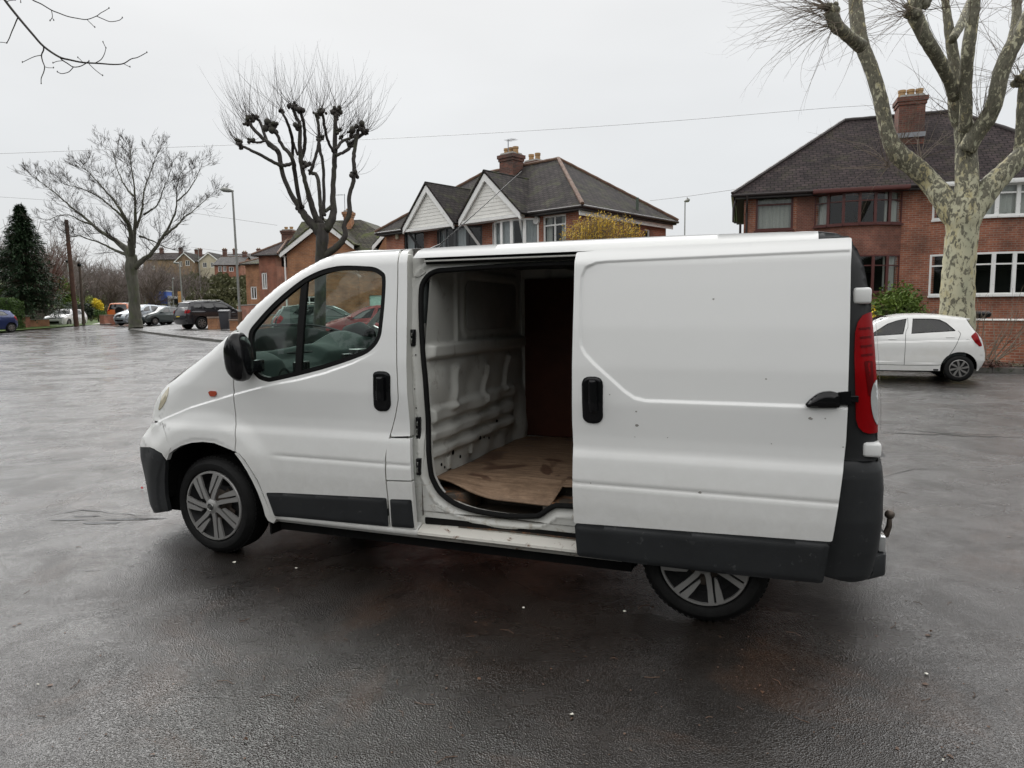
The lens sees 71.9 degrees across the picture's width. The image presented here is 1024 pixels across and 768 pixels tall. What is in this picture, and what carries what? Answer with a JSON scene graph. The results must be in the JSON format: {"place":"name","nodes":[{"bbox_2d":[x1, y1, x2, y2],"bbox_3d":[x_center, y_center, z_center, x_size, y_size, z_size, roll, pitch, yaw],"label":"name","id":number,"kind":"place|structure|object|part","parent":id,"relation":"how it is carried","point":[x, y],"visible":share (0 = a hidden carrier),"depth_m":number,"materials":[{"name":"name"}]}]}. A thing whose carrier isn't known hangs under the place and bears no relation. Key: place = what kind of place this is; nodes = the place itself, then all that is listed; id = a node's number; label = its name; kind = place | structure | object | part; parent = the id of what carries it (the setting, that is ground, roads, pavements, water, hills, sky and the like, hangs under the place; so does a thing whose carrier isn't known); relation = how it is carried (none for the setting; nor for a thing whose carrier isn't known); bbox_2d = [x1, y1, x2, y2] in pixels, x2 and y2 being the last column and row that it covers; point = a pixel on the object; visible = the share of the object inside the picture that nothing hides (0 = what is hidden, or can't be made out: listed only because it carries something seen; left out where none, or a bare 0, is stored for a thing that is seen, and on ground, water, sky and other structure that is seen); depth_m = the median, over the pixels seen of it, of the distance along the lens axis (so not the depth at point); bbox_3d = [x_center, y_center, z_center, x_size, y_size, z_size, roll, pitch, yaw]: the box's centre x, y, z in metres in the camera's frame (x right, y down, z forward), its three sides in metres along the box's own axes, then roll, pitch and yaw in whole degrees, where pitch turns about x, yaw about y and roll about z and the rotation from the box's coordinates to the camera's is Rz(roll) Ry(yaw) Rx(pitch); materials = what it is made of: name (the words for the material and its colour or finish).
{"place":"outdoors","nodes":[
{"label":"outdoors","id":0,"kind":"place"},
{"bbox_2d":[0,322,99,330],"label":"grass verge","id":1,"kind":"object","parent":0,"point":[61,325],"depth_m":54.25,"materials":[{"name":"green plant"}]},
{"bbox_2d":[0,297,25,329],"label":"hedge","id":2,"kind":"object","parent":1,"relation":"on","point":[13,306],"visible":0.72,"depth_m":49.59,"materials":[{"name":"green plant"}]},
{"bbox_2d":[22,315,30,326],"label":"gate pillar","id":3,"kind":"structure","parent":1,"relation":"on","point":[27,321],"depth_m":52.67,"materials":[{"name":"brick"}]},
{"bbox_2d":[0,203,71,322],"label":"conifer","id":4,"kind":"object","parent":1,"relation":"on","point":[22,265],"visible":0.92,"depth_m":53.72,"materials":[{"name":"green plant"}]},
{"bbox_2d":[25,319,49,329],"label":"garden wall","id":5,"kind":"structure","parent":1,"relation":"on","point":[43,322],"depth_m":54.56,"materials":[{"name":"beige brick"}]},
{"bbox_2d":[22,307,58,318],"bbox_3d":[-40.385,-5.784,60.702,2.842,1.590,0.088,-6,8,-44],"label":"timber fence","id":6,"kind":"object","parent":1,"relation":"on","point":[41,315],"visible":0.07,"depth_m":60.67,"materials":[{"name":"brown wood"}]},
{"bbox_2d":[13,229,89,307],"bbox_3d":[-40.468,-9.605,61.204,6.509,8.839,6.135,-4,7,-27],"label":"tree","id":7,"kind":"object","parent":1,"relation":"on","point":[58,268],"visible":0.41,"depth_m":61.34,"materials":[{"name":"red plant"}]},
{"bbox_2d":[44,309,86,326],"bbox_3d":[-38.317,-5.666,60.693,1.943,1.582,4.449,-1,6,-7],"label":"car","id":8,"kind":"object","parent":1,"relation":"on","point":[63,319],"visible":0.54,"depth_m":59.38,"materials":[{"name":"white metal"}]},
{"bbox_2d":[64,220,78,326],"bbox_3d":[-34.506,-8.567,55.389,0.541,8.462,0.370,0,6,0],"label":"telegraph pole","id":9,"kind":"object","parent":1,"relation":"on","point":[73,291],"visible":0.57,"depth_m":55.34,"materials":[{"name":"brown wood"}]},
{"bbox_2d":[77,262,84,325],"bbox_3d":[-35.048,-7.237,57.533,0.259,5.307,0.241,0,6,0],"label":"telegraph pole","id":10,"kind":"object","parent":1,"relation":"on","point":[79,264],"visible":0.92,"depth_m":57.46,"materials":[{"name":"brown wood"}]},
{"bbox_2d":[0,279,118,331],"bbox_3d":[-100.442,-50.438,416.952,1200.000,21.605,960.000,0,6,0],"label":"ground","id":11,"kind":"structure","parent":0,"point":[93,321],"depth_m":71.56,"materials":[{"name":"green plant"}]},
{"bbox_2d":[0,211,40,287],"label":"bare tree","id":12,"kind":"object","parent":11,"relation":"on","point":[14,233],"visible":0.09,"depth_m":79.27,"materials":[{"name":"plant"}]},
{"bbox_2d":[56,276,79,308],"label":"garden tree","id":13,"kind":"object","parent":11,"relation":"on","point":[68,297],"visible":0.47,"depth_m":73.86,"materials":[{"name":"green plant"}]},
{"bbox_2d":[65,300,95,318],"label":"dark shrub","id":14,"kind":"object","parent":11,"relation":"on","point":[88,310],"visible":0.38,"depth_m":70.35,"materials":[{"name":"green plant"}]},
{"bbox_2d":[84,295,96,320],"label":"laurel bush","id":15,"kind":"object","parent":11,"relation":"on","point":[90,300],"visible":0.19,"depth_m":73.47,"materials":[{"name":"green plant"}]},
{"bbox_2d":[92,298,103,321],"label":"golden bush","id":16,"kind":"object","parent":11,"relation":"on","point":[98,304],"visible":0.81,"depth_m":71.31,"materials":[{"name":"yellow plant"}]},
{"bbox_2d":[93,309,106,316],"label":"hedge shrub","id":17,"kind":"object","parent":11,"relation":"on","point":[98,313],"visible":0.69,"depth_m":69.20,"materials":[{"name":"green plant"}]},
{"bbox_2d":[99,315,114,324],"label":"gate pillar","id":18,"kind":"structure","parent":11,"relation":"on","point":[106,319],"depth_m":59.24,"materials":[{"name":"brick"}]},
{"bbox_2d":[11,225,207,308],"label":"wood","id":19,"kind":"object","parent":11,"relation":"on","point":[96,277],"visible":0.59,"depth_m":98.07,"materials":[{"name":"brown plant"}]},
{"bbox_2d":[97,276,127,304],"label":"bare tree","id":20,"kind":"object","parent":11,"relation":"on","point":[112,296],"visible":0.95,"depth_m":89.45,"materials":[{"name":"brown plant"}]},
{"bbox_2d":[14,124,232,329],"bbox_3d":[-26.036,-10.384,46.727,14.750,13.861,7.439,0,6,0],"label":"bare tree","id":21,"kind":"object","parent":11,"relation":"on","point":[133,263],"visible":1,"depth_m":47.05,"materials":[{"name":"grey plant"}]},
{"bbox_2d":[56,271,246,319],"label":"undergrowth","id":22,"kind":"object","parent":11,"relation":"on","point":[220,280],"visible":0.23,"depth_m":145.67,"materials":[{"name":"green plant"}]},
{"bbox_2d":[143,248,182,273],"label":"house","id":23,"kind":"structure","parent":11,"relation":"on","point":[171,255],"depth_m":187.77,"materials":[{"name":"brick"}]},
{"bbox_2d":[172,278,173,306],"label":"street lamp","id":24,"kind":"object","parent":11,"relation":"on","point":[172,292],"visible":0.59,"depth_m":91.21,"materials":[{"name":"grey metal"}]},
{"bbox_2d":[173,262,182,301],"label":"street lamp","id":25,"kind":"object","parent":11,"relation":"on","point":[180,280],"visible":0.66,"depth_m":87.08,"materials":[{"name":"grey metal"}]},
{"bbox_2d":[178,291,180,302],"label":"notice board","id":26,"kind":"object","parent":11,"relation":"on","point":[179,296],"visible":0.3,"depth_m":89.24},
{"bbox_2d":[175,248,202,275],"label":"house","id":27,"kind":"structure","parent":11,"relation":"on","point":[192,258],"depth_m":166.04,"materials":[{"name":"brick"}]},
{"bbox_2d":[187,291,207,299],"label":"scrub bush","id":28,"kind":"object","parent":11,"relation":"on","point":[193,294],"visible":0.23,"depth_m":110.71,"materials":[{"name":"green plant"}]},
{"bbox_2d":[197,248,227,277],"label":"house","id":29,"kind":"structure","parent":11,"relation":"on","point":[207,260],"depth_m":168.02,"materials":[{"name":"beige paint"}]},
{"bbox_2d":[204,286,246,304],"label":"scrub bush","id":30,"kind":"object","parent":11,"relation":"on","point":[226,293],"visible":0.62,"depth_m":108.42,"materials":[{"name":"green plant"}]},
{"bbox_2d":[212,251,250,276],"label":"house","id":31,"kind":"structure","parent":11,"relation":"on","point":[224,264],"depth_m":156.96,"materials":[{"name":"brick"}]},
{"bbox_2d":[227,248,260,258],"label":"house","id":32,"kind":"structure","parent":11,"relation":"on","point":[251,257],"depth_m":179.48,"materials":[{"name":"brick"}]},
{"bbox_2d":[239,258,260,304],"bbox_3d":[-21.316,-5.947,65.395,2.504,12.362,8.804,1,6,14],"label":"house","id":33,"kind":"structure","parent":11,"relation":"on","point":[252,280],"depth_m":61.26,"materials":[{"name":"orange brick"}]},
{"bbox_2d":[251,286,256,298],"bbox_3d":[-22.404,-7.915,61.399,0.600,1.100,0.060,1,6,14],"label":"window","id":34,"kind":"structure","parent":33,"relation":"in","point":[255,286],"depth_m":61.38,"materials":[{"name":"white plastic"}]},
{"bbox_2d":[237,304,274,328],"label":"garden wall","id":35,"kind":"structure","parent":11,"relation":"on","point":[246,309],"depth_m":40.55,"materials":[{"name":"brick"}]},
{"bbox_2d":[267,314,274,327],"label":"garden wall","id":36,"kind":"structure","parent":11,"relation":"on","point":[270,317],"depth_m":35.59,"materials":[{"name":"beige brick"}]},
{"bbox_2d":[251,227,295,313],"bbox_3d":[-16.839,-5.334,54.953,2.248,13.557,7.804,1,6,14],"label":"house","id":37,"kind":"structure","parent":11,"relation":"on","point":[271,273],"depth_m":51.40,"materials":[{"name":"brick"}]},
{"bbox_2d":[262,273,266,288],"bbox_3d":[-18.006,-7.507,51.480,0.450,1.200,0.060,1,6,14],"label":"window","id":38,"kind":"structure","parent":37,"relation":"in","point":[264,280],"depth_m":51.48,"materials":[{"name":"white plastic"}]},
{"bbox_2d":[278,194,386,312],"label":"brick house","id":39,"kind":"structure","parent":11,"relation":"on","point":[350,291],"depth_m":40.01,"materials":[{"name":"red brick"}]},
{"bbox_2d":[369,295,380,305],"bbox_3d":[-7.524,-3.894,39.858,1.000,2.200,0.050,1,6,10],"label":"front door","id":40,"kind":"structure","parent":39,"relation":"in","point":[374,299],"depth_m":39.78,"materials":[{"name":"teal paint"}]},
{"bbox_2d":[374,138,678,249],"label":"gabled house","id":41,"kind":"structure","parent":11,"relation":"on","point":[537,199],"depth_m":29.61,"materials":[{"name":"brick"}]},
{"bbox_2d":[405,232,423,248],"bbox_3d":[-4.542,-6.482,33.158,1.539,1.255,0.292,5,8,42],"label":"window","id":42,"kind":"structure","parent":41,"relation":"in","point":[411,245],"depth_m":33.52,"materials":[{"name":"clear glass"}]},
{"bbox_2d":[543,214,565,241],"bbox_3d":[1.687,-5.860,27.466,1.259,1.373,0.290,5,8,42],"label":"window","id":43,"kind":"structure","parent":41,"relation":"in","point":[550,224],"depth_m":27.65,"materials":[{"name":"white plastic"}]},
{"bbox_2d":[684,197,689,234],"bbox_3d":[11.190,-7.773,45.458,0.364,8.272,0.249,0,6,0],"label":"street lamp","id":44,"kind":"object","parent":11,"relation":"on","point":[687,200],"visible":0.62,"depth_m":45.10,"materials":[{"name":"grey metal"}]},
{"bbox_2d":[731,88,1023,318],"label":"semi detached house","id":45,"kind":"structure","parent":11,"relation":"on","point":[895,231],"depth_m":25.17,"materials":[{"name":"red brick"}]},
{"bbox_2d":[650,189,734,200],"bbox_3d":[7.090,-7.472,27.977,0.071,0.059,3.921,-6,8,-44],"label":"overhead wire","id":46,"kind":"object","parent":45,"relation":"attached to","point":[691,195],"visible":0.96,"depth_m":27.91,"materials":[{"name":"black plastic"}]},
{"bbox_2d":[754,197,793,231],"bbox_3d":[9.742,-6.328,26.246,1.407,1.317,0.292,1,6,18],"label":"window","id":47,"kind":"structure","parent":45,"relation":"in","point":[772,215],"depth_m":26.32,"materials":[{"name":"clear glass"}]},
{"bbox_2d":[871,280,929,315],"bbox_3d":[11.983,-1.971,21.884,2.094,2.517,2.009,0,6,0],"label":"evergreen bush","id":48,"kind":"object","parent":11,"relation":"on","point":[894,302],"visible":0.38,"depth_m":21.49,"materials":[{"name":"green plant"}]},
{"bbox_2d":[976,319,1023,363],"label":"garden wall","id":49,"kind":"structure","parent":11,"relation":"on","point":[1017,354],"depth_m":18.37,"materials":[{"name":"red brick"}]},
{"bbox_2d":[7,197,272,224],"bbox_3d":[-22.535,-10.122,41.170,17.625,1.884,0.017,0,6,0],"label":"overhead wire","id":50,"kind":"object","parent":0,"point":[139,207],"visible":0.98,"depth_m":41.15,"materials":[{"name":"black plastic"}]},
{"bbox_2d":[0,104,891,153],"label":"overhead wire","id":51,"kind":"object","parent":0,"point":[461,134],"visible":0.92,"depth_m":27.99,"materials":[{"name":"black plastic"}]},
{"bbox_2d":[0,322,1023,767],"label":"road","id":52,"kind":"structure","parent":0,"point":[76,416],"depth_m":3.50,"materials":[{"name":"grey asphalt"}]},
{"bbox_2d":[0,310,17,331],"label":"hatchback","id":53,"kind":"object","parent":52,"relation":"on","point":[8,321],"visible":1,"depth_m":45.23,"materials":[{"name":"blue metal"}]},
{"bbox_2d":[53,519,86,520],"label":"puddle","id":54,"kind":"object","parent":52,"relation":"on","point":[69,519],"visible":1,"depth_m":5.52,"materials":[{"name":"liquid"}]},
{"bbox_2d":[0,0,147,83],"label":"overhanging tree","id":55,"kind":"object","parent":52,"relation":"on","point":[30,31],"visible":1,"depth_m":4.98,"materials":[{"name":"brown plant"}]},
{"bbox_2d":[64,509,133,514],"bbox_3d":[-3.312,1.039,5.702,0.820,0.001,0.217,0,6,0],"label":"road crack","id":56,"kind":"object","parent":52,"relation":"on","point":[101,511],"visible":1,"depth_m":5.74,"materials":[{"name":"grey asphalt"}]},
{"bbox_2d":[85,522,117,523],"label":"puddle","id":57,"kind":"object","parent":52,"relation":"on","point":[101,522],"visible":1,"depth_m":5.43,"materials":[{"name":"liquid"}]},
{"bbox_2d":[107,303,127,314],"bbox_3d":[-34.318,-6.305,62.691,1.985,1.804,4.737,-2,6,-14],"label":"off roader","id":58,"kind":"object","parent":52,"relation":"on","point":[113,308],"visible":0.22,"depth_m":60.49,"materials":[{"name":"orange metal"}]},
{"bbox_2d":[109,304,126,309],"bbox_3d":[-33.812,-6.609,60.607,1.457,0.470,0.174,-2,6,-14],"label":"rear window","id":59,"kind":"structure","parent":58,"relation":"in","point":[112,306],"depth_m":60.61,"materials":[{"name":"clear glass"}]},
{"bbox_2d":[104,518,165,519],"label":"puddle","id":60,"kind":"object","parent":52,"relation":"on","point":[134,518],"visible":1,"depth_m":5.52,"materials":[{"name":"liquid"}]},
{"bbox_2d":[113,304,165,325],"bbox_3d":[-29.785,-5.550,56.689,2.023,1.666,4.156,2,6,22],"label":"estate car","id":61,"kind":"object","parent":52,"relation":"on","point":[120,318],"visible":0.45,"depth_m":55.69,"materials":[{"name":"silver metal"}]},
{"bbox_2d":[138,267,176,305],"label":"bare tree","id":62,"kind":"object","parent":52,"relation":"on","point":[150,293],"visible":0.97,"depth_m":81.11,"materials":[{"name":"brown plant"}]},
{"bbox_2d":[142,306,175,324],"bbox_3d":[-28.690,-5.589,57.691,2.023,1.485,4.156,2,6,24],"label":"hatchback","id":63,"kind":"object","parent":52,"relation":"on","point":[157,315],"visible":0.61,"depth_m":56.76,"materials":[{"name":"silver metal"}]},
{"bbox_2d":[144,290,184,306],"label":"lorry","id":64,"kind":"object","parent":52,"relation":"on","point":[168,294],"visible":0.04,"depth_m":94.43,"materials":[{"name":"blue metal"}]},
{"bbox_2d":[201,39,395,330],"bbox_3d":[-7.001,-6.272,23.656,5.888,10.384,4.549,-4,7,-31],"label":"pollarded tree","id":65,"kind":"object","parent":52,"relation":"on","point":[319,227],"visible":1,"depth_m":23.42,"materials":[{"name":"brown plant"}]},
{"bbox_2d":[13,432,1016,763],"bbox_3d":[0.582,0.642,9.213,18.045,0.020,13.520,0,6,0],"label":"road debris","id":66,"kind":"object","parent":52,"relation":"on","point":[523,690],"visible":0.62,"depth_m":2.99,"materials":[{"name":"white plant"}]},
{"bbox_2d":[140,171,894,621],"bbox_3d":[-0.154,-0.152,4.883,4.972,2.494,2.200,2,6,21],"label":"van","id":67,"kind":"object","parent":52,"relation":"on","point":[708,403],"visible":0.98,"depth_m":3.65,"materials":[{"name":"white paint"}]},
{"bbox_3d":[-1.202,0.019,4.389,1.217,1.658,0.283,2,6,21],"label":"front door","id":68,"kind":"part","parent":67,"relation":"part of","materials":[{"name":"white paint"}]},
{"bbox_2d":[437,436,572,505],"bbox_3d":[0.823,0.560,4.525,2.200,0.099,1.622,2,6,21],"label":"floor board","id":69,"kind":"object","parent":67,"relation":"on","point":[534,470],"visible":0.34,"depth_m":4.36,"materials":[{"name":"brown wood"}]},
{"bbox_3d":[0.952,0.115,3.475,1.347,1.602,0.236,2,6,21],"label":"sliding door","id":70,"kind":"part","parent":67,"relation":"part of","materials":[{"name":"white paint"}]},
{"bbox_2d":[130,324,1023,372],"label":"kerb","id":71,"kind":"structure","parent":52,"relation":"on","point":[1001,370],"depth_m":17.18,"materials":[{"name":"concrete"}]},
{"bbox_2d":[872,308,984,381],"bbox_3d":[8.610,-0.937,16.150,3.657,1.583,1.784,1,6,18],"label":"hatchback","id":72,"kind":"object","parent":52,"relation":"on","point":[949,347],"visible":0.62,"depth_m":15.28,"materials":[{"name":"white painted metal"},{"name":"tinted glass"},{"name":"rubber"}]},
{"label":"side window","id":73,"kind":"part","parent":72,"relation":"part of","materials":[{"name":"grey glass"}]},
{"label":"side window","id":74,"kind":"part","parent":72,"relation":"part of","materials":[{"name":"grey glass"}]},
{"bbox_2d":[908,433,1000,436],"bbox_3d":[5.490,0.640,8.881,1.648,0.001,0.135,1,6,15],"label":"road crack","id":75,"kind":"object","parent":52,"relation":"on","point":[960,435],"visible":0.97,"depth_m":8.83,"materials":[{"name":"grey asphalt"}]},
{"bbox_2d":[0,0,1023,277],"label":"sky","id":76,"kind":"structure","parent":0,"point":[456,68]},
{"bbox_2d":[132,324,1023,367],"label":"pavement","id":77,"kind":"structure","parent":0,"point":[193,331],"depth_m":41.64,"materials":[{"name":"grey concrete"}]},
{"bbox_2d":[183,270,215,299],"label":"bare tree","id":78,"kind":"object","parent":77,"relation":"on","point":[199,284],"visible":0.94,"depth_m":103.86,"materials":[{"name":"brown plant"}]},
{"bbox_2d":[173,300,237,328],"bbox_3d":[-19.624,-4.596,46.764,2.173,1.881,5.081,4,7,38],"label":"off roader","id":79,"kind":"object","parent":77,"relation":"on","point":[189,314],"visible":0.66,"depth_m":45.11,"materials":[{"name":"black metal"}]},
{"bbox_2d":[176,303,187,307],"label":"rear window","id":80,"kind":"structure","parent":79,"relation":"in","point":[180,305],"depth_m":44.92,"materials":[{"name":"grey glass"}]},
{"bbox_2d":[193,303,201,308],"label":"side window","id":81,"kind":"structure","parent":79,"relation":"in","point":[198,306],"depth_m":44.95,"materials":[{"name":"black glass"}]},
{"bbox_2d":[203,303,214,309],"bbox_3d":[-19.539,-5.007,45.495,0.170,0.449,0.742,4,7,38],"label":"side window","id":82,"kind":"structure","parent":79,"relation":"in","point":[210,306],"depth_m":45.53,"materials":[{"name":"black glass"}]},
{"bbox_2d":[215,303,231,309],"bbox_3d":[-18.896,-5.079,46.308,0.180,0.482,1.166,4,7,38],"label":"side window","id":83,"kind":"structure","parent":79,"relation":"in","point":[219,306],"depth_m":46.19,"materials":[{"name":"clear glass"}]},
{"bbox_2d":[207,317,219,328],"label":"gate pillar","id":84,"kind":"structure","parent":77,"relation":"on","point":[213,322],"depth_m":44.53,"materials":[{"name":"beige brick"}]},
{"bbox_2d":[218,310,230,329],"bbox_3d":[-17.802,-3.986,43.805,0.660,1.250,0.822,-2,6,-12],"label":"wheelie bin","id":85,"kind":"object","parent":77,"relation":"on","point":[224,316],"visible":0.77,"depth_m":43.51,"materials":[{"name":"plastic"}]},
{"bbox_2d":[220,186,241,324],"bbox_3d":[-14.873,-6.424,37.531,0.831,7.950,0.247,0,6,0],"label":"street lamp","id":86,"kind":"object","parent":77,"relation":"on","point":[225,189],"visible":0.8,"depth_m":37.45,"materials":[{"name":"grey metal"}]},
{"bbox_2d":[229,319,237,330],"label":"gate pillar","id":87,"kind":"structure","parent":77,"relation":"on","point":[233,323],"depth_m":42.58,"materials":[{"name":"beige brick"}]},
{"bbox_2d":[269,304,351,330],"bbox_3d":[-7.186,-2.348,27.401,4.222,1.515,2.023,-3,6,-22],"label":"hatchback","id":88,"kind":"object","parent":77,"relation":"on","point":[286,314],"visible":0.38,"depth_m":26.32,"materials":[{"name":"grey metal"}]},
{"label":"side window","id":89,"kind":"part","parent":88,"relation":"part of","materials":[{"name":"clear glass"}]},
{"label":"side window","id":90,"kind":"part","parent":88,"relation":"part of","materials":[{"name":"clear glass"}]},
{"bbox_2d":[326,305,380,331],"bbox_3d":[-4.963,-2.147,25.914,4.147,1.515,2.023,1,6,14],"label":"hatchback","id":91,"kind":"object","parent":77,"relation":"on","point":[366,314],"visible":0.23,"depth_m":25.22,"materials":[{"name":"red metal"}]},
{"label":"side window","id":92,"kind":"part","parent":91,"relation":"part of","materials":[{"name":"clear glass"}]},
{"bbox_2d":[559,210,646,240],"bbox_3d":[2.850,-3.148,22.305,2.846,4.603,1.795,0,6,0],"label":"golden shrub","id":93,"kind":"object","parent":77,"relation":"on","point":[599,231],"visible":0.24,"depth_m":21.72,"materials":[{"name":"yellow plant"}]},
{"bbox_2d":[881,296,936,314],"bbox_3d":[12.034,-1.768,20.701,2.129,2.103,2.448,4,8,40],"label":"bare shrub","id":94,"kind":"object","parent":77,"relation":"on","point":[913,306],"visible":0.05,"depth_m":20.73,"materials":[{"name":"brown plant"}]},
{"bbox_2d":[976,311,990,318],"bbox_3d":[13.212,-1.421,20.171,0.600,1.301,0.520,0,6,0],"label":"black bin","id":95,"kind":"object","parent":77,"relation":"on","point":[988,314],"visible":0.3,"depth_m":19.86,"materials":[{"name":"plastic"}]},
{"bbox_2d":[986,361,1023,365],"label":"verge","id":96,"kind":"structure","parent":77,"relation":"on","point":[1010,363],"depth_m":18.00,"materials":[{"name":"green plant"}]},
{"bbox_2d":[709,0,1023,330],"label":"plane tree","id":97,"kind":"object","parent":96,"relation":"on","point":[963,208],"visible":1,"depth_m":16.99,"materials":[{"name":"beige plant"}]},
{"bbox_2d":[975,287,1023,366],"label":"suckering shrub","id":98,"kind":"object","parent":96,"relation":"on","point":[1003,354],"visible":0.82,"depth_m":17.50,"materials":[{"name":"brown plant"}]},
{"bbox_2d":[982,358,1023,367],"bbox_3d":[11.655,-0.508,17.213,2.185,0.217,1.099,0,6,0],"label":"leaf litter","id":99,"kind":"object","parent":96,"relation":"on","point":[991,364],"visible":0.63,"depth_m":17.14,"materials":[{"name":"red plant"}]}
]}

